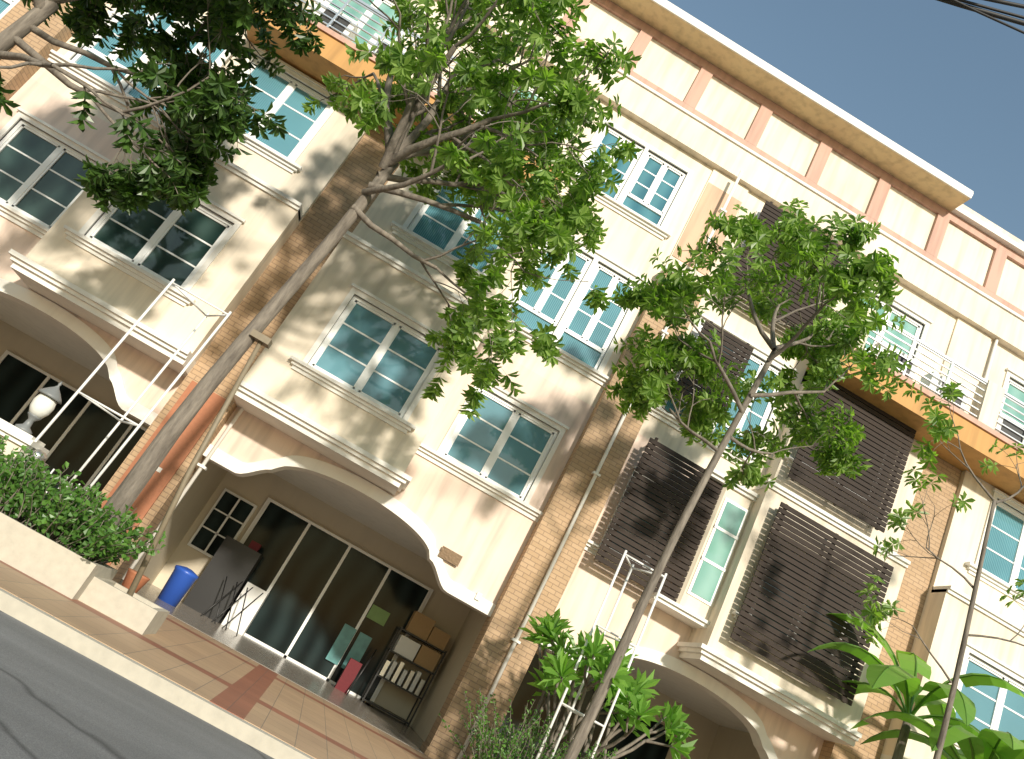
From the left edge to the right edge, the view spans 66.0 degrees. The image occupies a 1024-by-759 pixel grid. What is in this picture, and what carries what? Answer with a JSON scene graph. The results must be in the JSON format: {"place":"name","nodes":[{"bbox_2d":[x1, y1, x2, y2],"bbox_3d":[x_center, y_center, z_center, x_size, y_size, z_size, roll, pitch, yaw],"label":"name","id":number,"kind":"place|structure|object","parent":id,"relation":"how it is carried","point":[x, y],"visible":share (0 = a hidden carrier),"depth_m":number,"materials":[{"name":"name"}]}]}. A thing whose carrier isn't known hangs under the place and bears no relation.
{"place":"outdoors","nodes":[
{"label":"outdoors","id":0,"kind":"place"},
{"bbox_2d":[0,560,430,758],"bbox_3d":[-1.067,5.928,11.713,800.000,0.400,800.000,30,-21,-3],"label":"ground","id":1,"kind":"structure","parent":0,"point":[79,679],"depth_m":5.94,"materials":[{"name":"grey asphalt"}]},
{"bbox_2d":[0,382,79,492],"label":"lamp","id":2,"kind":"object","parent":1,"relation":"on","point":[44,402],"visible":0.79,"depth_m":9.00,"materials":[{"name":"beige paint"}]},
{"bbox_2d":[0,512,169,634],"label":"planter trough","id":3,"kind":"object","parent":1,"relation":"on","point":[45,560],"visible":0.99,"depth_m":7.55,"materials":[{"name":"beige concrete"}]},
{"bbox_2d":[0,435,165,564],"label":"planter bush twigs","id":4,"kind":"object","parent":3,"relation":"in","point":[62,517],"visible":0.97,"depth_m":7.77,"materials":[{"name":"green plant"}]},
{"bbox_2d":[29,278,231,490],"bbox_3d":[-4.782,0.448,9.462,0.953,3.551,0.682,30,-21,-3],"label":"tree support frame","id":5,"kind":"object","parent":1,"relation":"on","point":[87,380],"visible":0.9,"depth_m":9.53,"materials":[{"name":"white metal"}]},
{"bbox_2d":[0,0,324,216],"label":"tree","id":6,"kind":"object","parent":1,"relation":"on","point":[193,93],"visible":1,"depth_m":9.94,"materials":[{"name":"green plant"}]},
{"bbox_2d":[127,329,271,596],"bbox_3d":[-3.513,0.944,8.646,0.635,3.308,0.230,38,-23,-21],"label":"drainpipe","id":7,"kind":"object","parent":1,"relation":"on","point":[261,339],"visible":0.82,"depth_m":8.68,"materials":[{"name":"beige metal"}]},
{"bbox_2d":[122,535,536,757],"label":"carport clutter","id":8,"kind":"object","parent":1,"relation":"on","point":[217,588],"visible":0.86,"depth_m":15.19,"materials":[{"name":"multicoloured plastic"}]},
{"bbox_2d":[75,0,642,555],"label":"tree","id":9,"kind":"object","parent":1,"relation":"on","point":[487,154],"visible":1,"depth_m":9.70,"materials":[{"name":"green plant"}]},
{"bbox_2d":[0,0,1023,758],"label":"townhouse row","id":10,"kind":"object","parent":1,"relation":"on","point":[342,474],"visible":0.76,"depth_m":13.67,"materials":[{"name":"beige paint"}]},
{"bbox_2d":[100,380,225,565],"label":"wall column","id":11,"kind":"structure","parent":10,"relation":"attached to","point":[175,457],"depth_m":11.85,"materials":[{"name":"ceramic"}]},
{"bbox_2d":[439,690,626,758],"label":"bush twigs","id":12,"kind":"object","parent":1,"relation":"on","point":[485,743],"visible":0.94,"depth_m":9.53,"materials":[{"name":"green plant"}]},
{"bbox_2d":[535,550,666,758],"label":"tree support frame","id":13,"kind":"object","parent":1,"relation":"on","point":[572,709],"visible":0.84,"depth_m":9.73,"materials":[{"name":"white metal"}]},
{"bbox_2d":[519,608,697,758],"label":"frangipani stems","id":14,"kind":"object","parent":1,"relation":"on","point":[633,706],"visible":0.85,"depth_m":10.12,"materials":[{"name":"green plant"}]},
{"bbox_2d":[563,198,911,758],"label":"tree","id":15,"kind":"object","parent":1,"relation":"on","point":[671,300],"visible":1,"depth_m":10.86,"materials":[{"name":"green plant"}]},
{"bbox_2d":[808,613,1023,758],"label":"banana","id":16,"kind":"object","parent":1,"relation":"on","point":[903,679],"visible":0.81,"depth_m":11.45,"materials":[{"name":"green plant"}]},
{"bbox_2d":[847,381,1023,758],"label":"sapling wood","id":17,"kind":"object","parent":1,"relation":"on","point":[878,615],"visible":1,"depth_m":10.90,"materials":[{"name":"green plant"}]},
{"bbox_2d":[850,711,1023,758],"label":"banana","id":18,"kind":"object","parent":1,"relation":"on","point":[1006,745],"visible":0.94,"depth_m":10.78,"materials":[{"name":"green plant"}]},
{"bbox_2d":[667,0,1023,241],"label":"sky","id":19,"kind":"structure","parent":0,"point":[944,82],"materials":[{"name":"blue"}]},
{"bbox_2d":[937,0,1023,33],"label":"service cables","id":20,"kind":"object","parent":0,"point":[991,15],"visible":1,"depth_m":6.29,"materials":[{"name":"black plastic"}]}
]}

